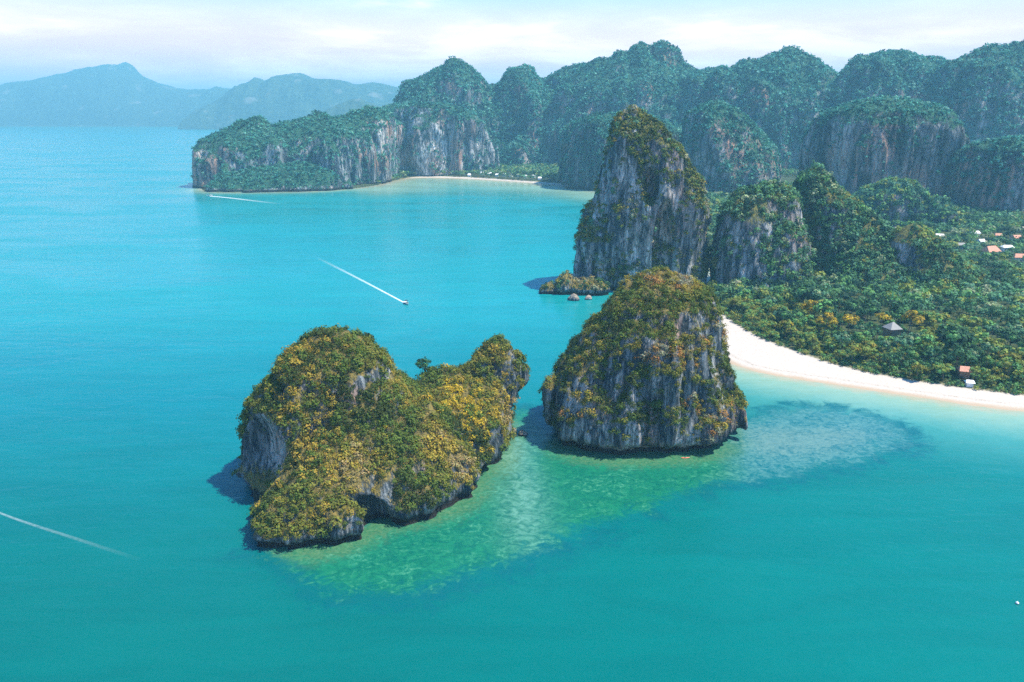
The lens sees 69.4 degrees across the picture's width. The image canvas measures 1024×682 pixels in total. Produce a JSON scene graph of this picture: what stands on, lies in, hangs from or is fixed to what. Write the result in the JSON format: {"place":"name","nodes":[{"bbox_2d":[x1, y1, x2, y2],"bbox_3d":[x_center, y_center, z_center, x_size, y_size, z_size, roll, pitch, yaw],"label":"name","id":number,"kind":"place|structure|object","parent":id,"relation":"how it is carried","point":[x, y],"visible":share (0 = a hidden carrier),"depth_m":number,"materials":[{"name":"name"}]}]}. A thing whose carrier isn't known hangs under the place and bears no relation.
{"place":"outdoors","nodes":[
{"label":"outdoors","id":0,"kind":"place"},
{"bbox_2d":[0,125,178,126],"bbox_3d":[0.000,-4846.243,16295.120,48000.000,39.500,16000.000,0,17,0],"label":"land","id":1,"kind":"structure","parent":0,"point":[99,125],"depth_m":9938.22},
{"bbox_2d":[0,62,229,124],"bbox_3d":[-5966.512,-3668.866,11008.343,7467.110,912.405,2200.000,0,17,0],"label":"mountains","id":2,"kind":"structure","parent":0,"point":[124,93],"depth_m":10288.57,"materials":[{"name":"blue stone"}]},
{"bbox_2d":[177,73,399,129],"bbox_3d":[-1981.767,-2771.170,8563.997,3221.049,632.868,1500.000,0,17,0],"label":"mountains","id":3,"kind":"structure","parent":0,"point":[281,98],"depth_m":8125.25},
{"bbox_2d":[190,101,500,192],"bbox_3d":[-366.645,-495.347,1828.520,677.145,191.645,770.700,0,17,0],"label":"rocky headland","id":4,"kind":"structure","parent":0,"point":[325,151],"depth_m":1630.78,"materials":[{"name":"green stone"}]},
{"bbox_2d":[323,98,380,116],"bbox_3d":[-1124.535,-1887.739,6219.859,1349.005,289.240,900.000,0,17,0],"label":"hills","id":5,"kind":"structure","parent":0,"point":[344,107],"depth_m":6047.16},
{"bbox_2d":[0,126,1023,681],"bbox_3d":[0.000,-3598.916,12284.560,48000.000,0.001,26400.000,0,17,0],"label":"sea","id":6,"kind":"structure","parent":0,"point":[158,312],"depth_m":306.39,"materials":[{"name":"liquid"}]},
{"bbox_2d":[229,323,530,549],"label":"rock islet","id":7,"kind":"object","parent":6,"relation":"in","point":[345,434],"visible":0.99,"depth_m":294.89,"materials":[{"name":"plant"}]},
{"bbox_2d":[414,356,430,369],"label":"broadleaf tree","id":8,"kind":"object","parent":7,"relation":"on","point":[422,364],"visible":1,"depth_m":344.69,"materials":[{"name":"green plant"}]},
{"bbox_2d":[567,294,578,300],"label":"sea rock","id":9,"kind":"object","parent":6,"relation":"in","point":[573,297],"visible":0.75,"depth_m":623.50,"materials":[{"name":"grey stone"}]},
{"bbox_2d":[539,270,610,295],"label":"rock outcrop","id":10,"kind":"object","parent":6,"relation":"in","point":[566,283],"visible":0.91,"depth_m":643.81,"materials":[{"name":"stone"}]},
{"bbox_2d":[537,265,749,454],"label":"rock islet","id":11,"kind":"object","parent":6,"relation":"in","point":[643,364],"visible":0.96,"depth_m":338.77,"materials":[{"name":"stone"}]},
{"bbox_2d":[0,0,1023,88],"label":"sky","id":12,"kind":"structure","parent":0,"point":[183,44],"materials":[{"name":"white"}]},
{"bbox_2d":[202,168,1023,390],"bbox_3d":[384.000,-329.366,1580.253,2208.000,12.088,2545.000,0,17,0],"label":"ground","id":13,"kind":"structure","parent":0,"point":[954,316],"depth_m":548.40,"materials":[{"name":"green plant"}]},
{"bbox_2d":[557,111,681,190],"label":"limestone crag","id":14,"kind":"structure","parent":13,"relation":"on","point":[582,144],"depth_m":1533.87,"materials":[{"name":"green stone"}]},
{"bbox_2d":[572,104,712,290],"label":"limestone tower","id":15,"kind":"structure","parent":13,"relation":"on","point":[647,206],"depth_m":641.66,"materials":[{"name":"grey stone"}]},
{"bbox_2d":[375,163,1023,318],"bbox_3d":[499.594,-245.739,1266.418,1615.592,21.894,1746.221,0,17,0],"label":"forest","id":16,"kind":"object","parent":13,"relation":"on","point":[922,294],"visible":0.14,"depth_m":635.97,"materials":[{"name":"green plant"}]},
{"bbox_2d":[679,98,784,194],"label":"limestone crag","id":17,"kind":"structure","parent":13,"relation":"on","point":[729,148],"depth_m":1356.45,"materials":[{"name":"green stone"}]},
{"bbox_2d":[726,295,742,309],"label":"broadleaf tree","id":18,"kind":"object","parent":13,"relation":"on","point":[736,299],"visible":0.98,"depth_m":578.68,"materials":[{"name":"green plant"}]},
{"bbox_2d":[736,289,752,298],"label":"broadleaf tree","id":19,"kind":"object","parent":13,"relation":"on","point":[745,292],"visible":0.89,"depth_m":586.21,"materials":[{"name":"green plant"}]},
{"bbox_2d":[709,179,819,291],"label":"limestone crag","id":20,"kind":"structure","parent":13,"relation":"on","point":[761,233],"depth_m":640.16,"materials":[{"name":"grey stone"}]},
{"bbox_2d":[760,319,773,328],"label":"broadleaf tree","id":21,"kind":"object","parent":13,"relation":"on","point":[765,323],"visible":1,"depth_m":519.76,"materials":[{"name":"green plant"}]},
{"bbox_2d":[761,300,773,312],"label":"broadleaf tree","id":22,"kind":"object","parent":13,"relation":"on","point":[768,303],"visible":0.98,"depth_m":564.50,"materials":[{"name":"green plant"}]},
{"bbox_2d":[774,307,791,320],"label":"broadleaf tree","id":23,"kind":"object","parent":13,"relation":"on","point":[783,310],"visible":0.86,"depth_m":527.54,"materials":[{"name":"green plant"}]},
{"bbox_2d":[776,319,795,336],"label":"broadleaf tree","id":24,"kind":"object","parent":13,"relation":"on","point":[788,323],"visible":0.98,"depth_m":508.19,"materials":[{"name":"green plant"}]},
{"bbox_2d":[784,327,798,337],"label":"broadleaf tree","id":25,"kind":"object","parent":13,"relation":"on","point":[792,330],"visible":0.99,"depth_m":501.59,"materials":[{"name":"green plant"}]},
{"bbox_2d":[786,295,803,308],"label":"broadleaf tree","id":26,"kind":"object","parent":13,"relation":"on","point":[792,298],"visible":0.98,"depth_m":571.83,"materials":[{"name":"green plant"}]},
{"bbox_2d":[791,319,803,326],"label":"broadleaf tree","id":27,"kind":"object","parent":13,"relation":"on","point":[797,322],"visible":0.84,"depth_m":509.91,"materials":[{"name":"green plant"}]},
{"bbox_2d":[792,281,814,303],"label":"broadleaf tree","id":28,"kind":"object","parent":13,"relation":"on","point":[805,289],"visible":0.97,"depth_m":566.12,"materials":[{"name":"green plant"}]},
{"bbox_2d":[801,315,814,326],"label":"broadleaf tree","id":29,"kind":"object","parent":13,"relation":"on","point":[809,318],"visible":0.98,"depth_m":516.59,"materials":[{"name":"green plant"}]},
{"bbox_2d":[800,299,817,314],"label":"yellow tree","id":30,"kind":"object","parent":13,"relation":"on","point":[808,306],"visible":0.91,"depth_m":534.38,"materials":[{"name":"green plant"}]},
{"bbox_2d":[807,335,819,345],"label":"broadleaf tree","id":31,"kind":"object","parent":13,"relation":"on","point":[812,338],"visible":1,"depth_m":484.56,"materials":[{"name":"green plant"}]},
{"bbox_2d":[809,289,830,299],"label":"broadleaf tree","id":32,"kind":"object","parent":13,"relation":"on","point":[818,294],"visible":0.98,"depth_m":560.89,"materials":[{"name":"green plant"}]},
{"bbox_2d":[813,299,835,316],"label":"broadleaf tree","id":33,"kind":"object","parent":13,"relation":"on","point":[825,305],"visible":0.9,"depth_m":527.48,"materials":[{"name":"green plant"}]},
{"bbox_2d":[814,312,838,335],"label":"yellow tree","id":34,"kind":"object","parent":13,"relation":"on","point":[828,317],"visible":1,"depth_m":500.18,"materials":[{"name":"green plant"}]},
{"bbox_2d":[820,303,837,324],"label":"broadleaf tree","id":35,"kind":"object","parent":13,"relation":"on","point":[830,310],"visible":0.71,"depth_m":523.93,"materials":[{"name":"green plant"}]},
{"bbox_2d":[825,339,839,352],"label":"broadleaf tree","id":36,"kind":"object","parent":13,"relation":"on","point":[833,342],"visible":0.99,"depth_m":475.62,"materials":[{"name":"green plant"}]},
{"bbox_2d":[831,298,846,311],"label":"broadleaf tree","id":37,"kind":"object","parent":13,"relation":"on","point":[835,302],"visible":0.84,"depth_m":549.45,"materials":[{"name":"green plant"}]},
{"bbox_2d":[833,331,851,350],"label":"broadleaf tree","id":38,"kind":"object","parent":13,"relation":"on","point":[844,336],"visible":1,"depth_m":472.68,"materials":[{"name":"green plant"}]},
{"bbox_2d":[840,314,859,331],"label":"yellow tree","id":39,"kind":"object","parent":13,"relation":"on","point":[848,319],"visible":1,"depth_m":501.33,"materials":[{"name":"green plant"}]},
{"bbox_2d":[840,301,860,313],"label":"broadleaf tree","id":40,"kind":"object","parent":13,"relation":"on","point":[852,306],"visible":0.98,"depth_m":534.55,"materials":[{"name":"green plant"}]},
{"bbox_2d":[792,159,919,293],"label":"limestone crag","id":41,"kind":"structure","parent":13,"relation":"on","point":[849,232],"depth_m":661.22,"materials":[{"name":"green plant"}]},
{"bbox_2d":[848,343,863,359],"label":"broadleaf tree","id":42,"kind":"object","parent":13,"relation":"on","point":[854,346],"visible":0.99,"depth_m":455.83,"materials":[{"name":"green plant"}]},
{"bbox_2d":[855,308,873,322],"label":"broadleaf tree","id":43,"kind":"object","parent":13,"relation":"on","point":[860,312],"visible":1,"depth_m":524.22,"materials":[{"name":"green plant"}]},
{"bbox_2d":[860,330,871,339],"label":"broadleaf tree","id":44,"kind":"object","parent":13,"relation":"on","point":[867,333],"visible":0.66,"depth_m":481.07,"materials":[{"name":"green plant"}]},
{"bbox_2d":[857,343,875,360],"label":"broadleaf tree","id":45,"kind":"object","parent":13,"relation":"on","point":[865,348],"visible":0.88,"depth_m":456.43,"materials":[{"name":"green plant"}]},
{"bbox_2d":[710,286,1023,394],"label":"undergrowth","id":46,"kind":"object","parent":13,"relation":"on","point":[1000,385],"visible":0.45,"depth_m":466.28,"materials":[{"name":"green plant"}]},
{"bbox_2d":[860,340,877,357],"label":"broadleaf tree","id":47,"kind":"object","parent":13,"relation":"on","point":[871,343],"visible":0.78,"depth_m":461.26,"materials":[{"name":"green plant"}]},
{"bbox_2d":[862,301,881,320],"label":"broadleaf tree","id":48,"kind":"object","parent":13,"relation":"on","point":[872,308],"visible":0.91,"depth_m":531.50,"materials":[{"name":"green plant"}]},
{"bbox_2d":[862,297,881,319],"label":"broadleaf tree","id":49,"kind":"object","parent":13,"relation":"on","point":[869,300],"visible":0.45,"depth_m":544.09,"materials":[{"name":"green plant"}]},
{"bbox_2d":[871,324,882,338],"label":"broadleaf tree","id":50,"kind":"object","parent":13,"relation":"on","point":[877,329],"visible":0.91,"depth_m":492.91,"materials":[{"name":"green plant"}]},
{"bbox_2d":[795,94,969,197],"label":"limestone crag","id":51,"kind":"structure","parent":13,"relation":"on","point":[856,144],"depth_m":1166.47,"materials":[{"name":"grey stone"}]},
{"bbox_2d":[875,312,890,323],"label":"yellow tree","id":52,"kind":"object","parent":13,"relation":"on","point":[882,316],"visible":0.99,"depth_m":508.90,"materials":[{"name":"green plant"}]},
{"bbox_2d":[879,340,897,351],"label":"broadleaf tree","id":53,"kind":"object","parent":13,"relation":"on","point":[888,344],"visible":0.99,"depth_m":461.36,"materials":[{"name":"green plant"}]},
{"bbox_2d":[881,350,900,367],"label":"broadleaf tree","id":54,"kind":"object","parent":13,"relation":"on","point":[892,357],"visible":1,"depth_m":442.17,"materials":[{"name":"green plant"}]},
{"bbox_2d":[882,322,902,342],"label":"beach pavilion","id":55,"kind":"structure","parent":13,"relation":"on","point":[893,329],"depth_m":483.66,"materials":[{"name":"grey wood"}]},
{"bbox_2d":[889,307,908,325],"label":"broadleaf tree","id":56,"kind":"object","parent":13,"relation":"on","point":[899,313],"visible":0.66,"depth_m":517.89,"materials":[{"name":"green plant"}]},
{"bbox_2d":[889,299,911,319],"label":"broadleaf tree","id":57,"kind":"object","parent":13,"relation":"on","point":[894,304],"visible":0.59,"depth_m":533.80,"materials":[{"name":"green plant"}]},
{"bbox_2d":[893,332,916,357],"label":"broadleaf tree","id":58,"kind":"object","parent":13,"relation":"on","point":[904,340],"visible":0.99,"depth_m":456.84,"materials":[{"name":"green plant"}]},
{"bbox_2d":[899,344,916,355],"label":"broadleaf tree","id":59,"kind":"object","parent":13,"relation":"on","point":[908,349],"visible":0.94,"depth_m":451.45,"materials":[{"name":"green plant"}]},
{"bbox_2d":[852,176,965,230],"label":"wooded knoll","id":60,"kind":"structure","parent":13,"relation":"on","point":[889,198],"depth_m":972.27,"materials":[{"name":"green plant"}]},
{"bbox_2d":[903,359,915,375],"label":"broadleaf tree","id":61,"kind":"object","parent":13,"relation":"on","point":[907,363],"visible":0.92,"depth_m":435.54,"materials":[{"name":"green plant"}]},
{"bbox_2d":[900,310,924,334],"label":"yellow tree","id":62,"kind":"object","parent":13,"relation":"on","point":[913,316],"visible":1,"depth_m":503.44,"materials":[{"name":"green plant"}]},
{"bbox_2d":[905,351,919,359],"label":"broadleaf tree","id":63,"kind":"object","parent":13,"relation":"on","point":[913,355],"visible":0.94,"depth_m":444.87,"materials":[{"name":"green plant"}]},
{"bbox_2d":[905,301,923,310],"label":"broadleaf tree","id":64,"kind":"object","parent":13,"relation":"on","point":[916,305],"visible":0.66,"depth_m":535.61,"materials":[{"name":"green plant"}]},
{"bbox_2d":[911,334,937,361],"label":"broadleaf tree","id":65,"kind":"object","parent":13,"relation":"on","point":[928,342],"visible":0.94,"depth_m":451.38,"materials":[{"name":"green plant"}]},
{"bbox_2d":[923,317,936,326],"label":"broadleaf tree","id":66,"kind":"object","parent":13,"relation":"on","point":[932,320],"visible":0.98,"depth_m":515.83,"materials":[{"name":"green plant"}]},
{"bbox_2d":[920,345,943,367],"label":"broadleaf tree","id":67,"kind":"object","parent":13,"relation":"on","point":[931,351],"visible":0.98,"depth_m":441.68,"materials":[{"name":"green plant"}]},
{"bbox_2d":[924,311,944,322],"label":"broadleaf tree","id":68,"kind":"object","parent":13,"relation":"on","point":[938,316],"visible":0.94,"depth_m":517.53,"materials":[{"name":"green plant"}]},
{"bbox_2d":[926,357,942,370],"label":"broadleaf tree","id":69,"kind":"object","parent":13,"relation":"on","point":[934,360],"visible":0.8,"depth_m":437.06,"materials":[{"name":"green plant"}]},
{"bbox_2d":[889,220,998,296],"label":"limestone crag","id":70,"kind":"structure","parent":13,"relation":"on","point":[925,255],"depth_m":632.04,"materials":[{"name":"green plant"}]},
{"bbox_2d":[933,361,955,380],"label":"broadleaf tree","id":71,"kind":"object","parent":13,"relation":"on","point":[946,367],"visible":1,"depth_m":428.16,"materials":[{"name":"green plant"}]},
{"bbox_2d":[932,321,967,356],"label":"broadleaf tree","id":72,"kind":"object","parent":13,"relation":"on","point":[954,334],"visible":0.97,"depth_m":451.33,"materials":[{"name":"green plant"}]},
{"bbox_2d":[938,336,963,352],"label":"broadleaf tree","id":73,"kind":"object","parent":13,"relation":"on","point":[943,340],"visible":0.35,"depth_m":455.34,"materials":[{"name":"green plant"}]},
{"bbox_2d":[945,343,973,372],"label":"broadleaf tree","id":74,"kind":"object","parent":13,"relation":"on","point":[958,350],"visible":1,"depth_m":434.14,"materials":[{"name":"green plant"}]},
{"bbox_2d":[957,366,971,379],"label":"beach hut","id":75,"kind":"object","parent":13,"relation":"on","point":[964,372],"visible":0.85,"depth_m":429.19,"materials":[{"name":"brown wood"}]},
{"bbox_2d":[958,326,975,343],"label":"broadleaf tree","id":76,"kind":"object","parent":13,"relation":"on","point":[971,337],"visible":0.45,"depth_m":456.90,"materials":[{"name":"green plant"}]},
{"bbox_2d":[958,350,977,365],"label":"broadleaf tree","id":77,"kind":"object","parent":13,"relation":"on","point":[973,358],"visible":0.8,"depth_m":434.44,"materials":[{"name":"green plant"}]},
{"bbox_2d":[957,315,979,325],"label":"broadleaf tree","id":78,"kind":"object","parent":13,"relation":"on","point":[967,320],"visible":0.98,"depth_m":506.68,"materials":[{"name":"green plant"}]},
{"bbox_2d":[962,339,975,349],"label":"broadleaf tree","id":79,"kind":"object","parent":13,"relation":"on","point":[969,345],"visible":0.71,"depth_m":453.54,"materials":[{"name":"green plant"}]},
{"bbox_2d":[964,380,975,386],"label":"beach hut","id":80,"kind":"object","parent":13,"relation":"on","point":[969,383],"visible":1,"depth_m":421.14,"materials":[{"name":"white paint"}]},
{"bbox_2d":[968,325,987,332],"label":"broadleaf tree","id":81,"kind":"object","parent":13,"relation":"on","point":[976,329],"visible":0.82,"depth_m":493.70,"materials":[{"name":"green plant"}]},
{"bbox_2d":[972,346,985,357],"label":"broadleaf tree","id":82,"kind":"object","parent":13,"relation":"on","point":[980,352],"visible":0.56,"depth_m":446.33,"materials":[{"name":"green plant"}]},
{"bbox_2d":[969,366,989,380],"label":"broadleaf tree","id":83,"kind":"object","parent":13,"relation":"on","point":[978,369],"visible":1,"depth_m":424.59,"materials":[{"name":"green plant"}]},
{"bbox_2d":[973,332,993,346],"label":"broadleaf tree","id":84,"kind":"object","parent":13,"relation":"on","point":[981,336],"visible":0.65,"depth_m":460.58,"materials":[{"name":"green plant"}]},
{"bbox_2d":[945,134,1023,217],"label":"limestone crag","id":85,"kind":"structure","parent":13,"relation":"on","point":[987,173],"depth_m":1092.64,"materials":[{"name":"grey stone"}]},
{"bbox_2d":[982,356,994,366],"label":"broadleaf tree","id":86,"kind":"object","parent":13,"relation":"on","point":[986,359],"visible":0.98,"depth_m":438.87,"materials":[{"name":"green plant"}]},
{"bbox_2d":[980,342,998,356],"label":"broadleaf tree","id":87,"kind":"object","parent":13,"relation":"on","point":[984,346],"visible":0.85,"depth_m":453.04,"materials":[{"name":"green plant"}]},
{"bbox_2d":[980,246,1001,255],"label":"village house","id":88,"kind":"structure","parent":13,"relation":"on","point":[991,249],"depth_m":786.40,"materials":[{"name":"paint"}]},
{"bbox_2d":[980,305,1003,319],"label":"broadleaf tree","id":89,"kind":"object","parent":13,"relation":"on","point":[995,314],"visible":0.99,"depth_m":517.84,"materials":[{"name":"green plant"}]},
{"bbox_2d":[984,323,1002,338],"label":"broadleaf tree","id":90,"kind":"object","parent":13,"relation":"on","point":[995,327],"visible":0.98,"depth_m":489.60,"materials":[{"name":"green plant"}]},
{"bbox_2d":[986,373,1000,386],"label":"broadleaf tree","id":91,"kind":"object","parent":13,"relation":"on","point":[992,376],"visible":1,"depth_m":418.43,"materials":[{"name":"green plant"}]},
{"bbox_2d":[988,366,1002,372],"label":"broadleaf tree","id":92,"kind":"object","parent":13,"relation":"on","point":[997,369],"visible":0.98,"depth_m":427.98,"materials":[{"name":"green plant"}]},
{"bbox_2d":[987,345,1014,357],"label":"broadleaf tree","id":93,"kind":"object","parent":13,"relation":"on","point":[996,349],"visible":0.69,"depth_m":442.06,"materials":[{"name":"green plant"}]},
{"bbox_2d":[997,312,1014,323],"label":"broadleaf tree","id":94,"kind":"object","parent":13,"relation":"on","point":[1006,316],"visible":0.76,"depth_m":508.18,"materials":[{"name":"green plant"}]},
{"bbox_2d":[991,348,1022,371],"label":"broadleaf tree","id":95,"kind":"object","parent":13,"relation":"on","point":[1001,353],"visible":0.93,"depth_m":434.37,"materials":[{"name":"green plant"}]},
{"bbox_2d":[996,354,1023,374],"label":"broadleaf tree","id":96,"kind":"object","parent":13,"relation":"on","point":[1005,362],"visible":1,"depth_m":428.09,"materials":[{"name":"green plant"}]},
{"bbox_2d":[1003,330,1021,345],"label":"broadleaf tree","id":97,"kind":"object","parent":13,"relation":"on","point":[1015,337],"visible":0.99,"depth_m":469.46,"materials":[{"name":"green plant"}]},
{"bbox_2d":[1005,315,1021,328],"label":"broadleaf tree","id":98,"kind":"object","parent":13,"relation":"on","point":[1015,321],"visible":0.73,"depth_m":497.87,"materials":[{"name":"green plant"}]},
{"bbox_2d":[1004,323,1023,344],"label":"broadleaf tree","id":99,"kind":"object","parent":13,"relation":"on","point":[1019,329],"visible":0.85,"depth_m":481.21,"materials":[{"name":"green plant"}]},
{"bbox_2d":[1011,346,1023,355],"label":"broadleaf tree","id":100,"kind":"object","parent":13,"relation":"on","point":[1019,351],"visible":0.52,"depth_m":442.70,"materials":[{"name":"green plant"}]},
{"bbox_2d":[1011,253,1023,261],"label":"village house","id":101,"kind":"structure","parent":13,"relation":"on","point":[1016,256],"depth_m":755.97,"materials":[{"name":"paint"}]},
{"bbox_2d":[379,176,1023,410],"bbox_3d":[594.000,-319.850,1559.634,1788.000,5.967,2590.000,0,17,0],"label":"beach","id":102,"kind":"structure","parent":0,"point":[747,349],"depth_m":446.15,"materials":[{"name":"white sand"}]},
{"bbox_2d":[394,41,1023,168],"bbox_3d":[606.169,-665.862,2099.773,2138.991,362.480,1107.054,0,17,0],"label":"hills","id":103,"kind":"structure","parent":0,"point":[797,115],"depth_m":1944.49,"materials":[{"name":"green plant"}]},
{"bbox_2d":[392,39,1023,172],"bbox_3d":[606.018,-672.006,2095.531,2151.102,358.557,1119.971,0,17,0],"label":"hill forest","id":104,"kind":"object","parent":103,"relation":"on","point":[543,88],"visible":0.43,"depth_m":1984.70,"materials":[{"name":"green plant"}]},
{"bbox_2d":[911,362,928,375],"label":"broadleaf tree","id":105,"kind":"object","parent":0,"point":[917,366],"visible":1,"depth_m":429.71,"materials":[{"name":"green plant"}]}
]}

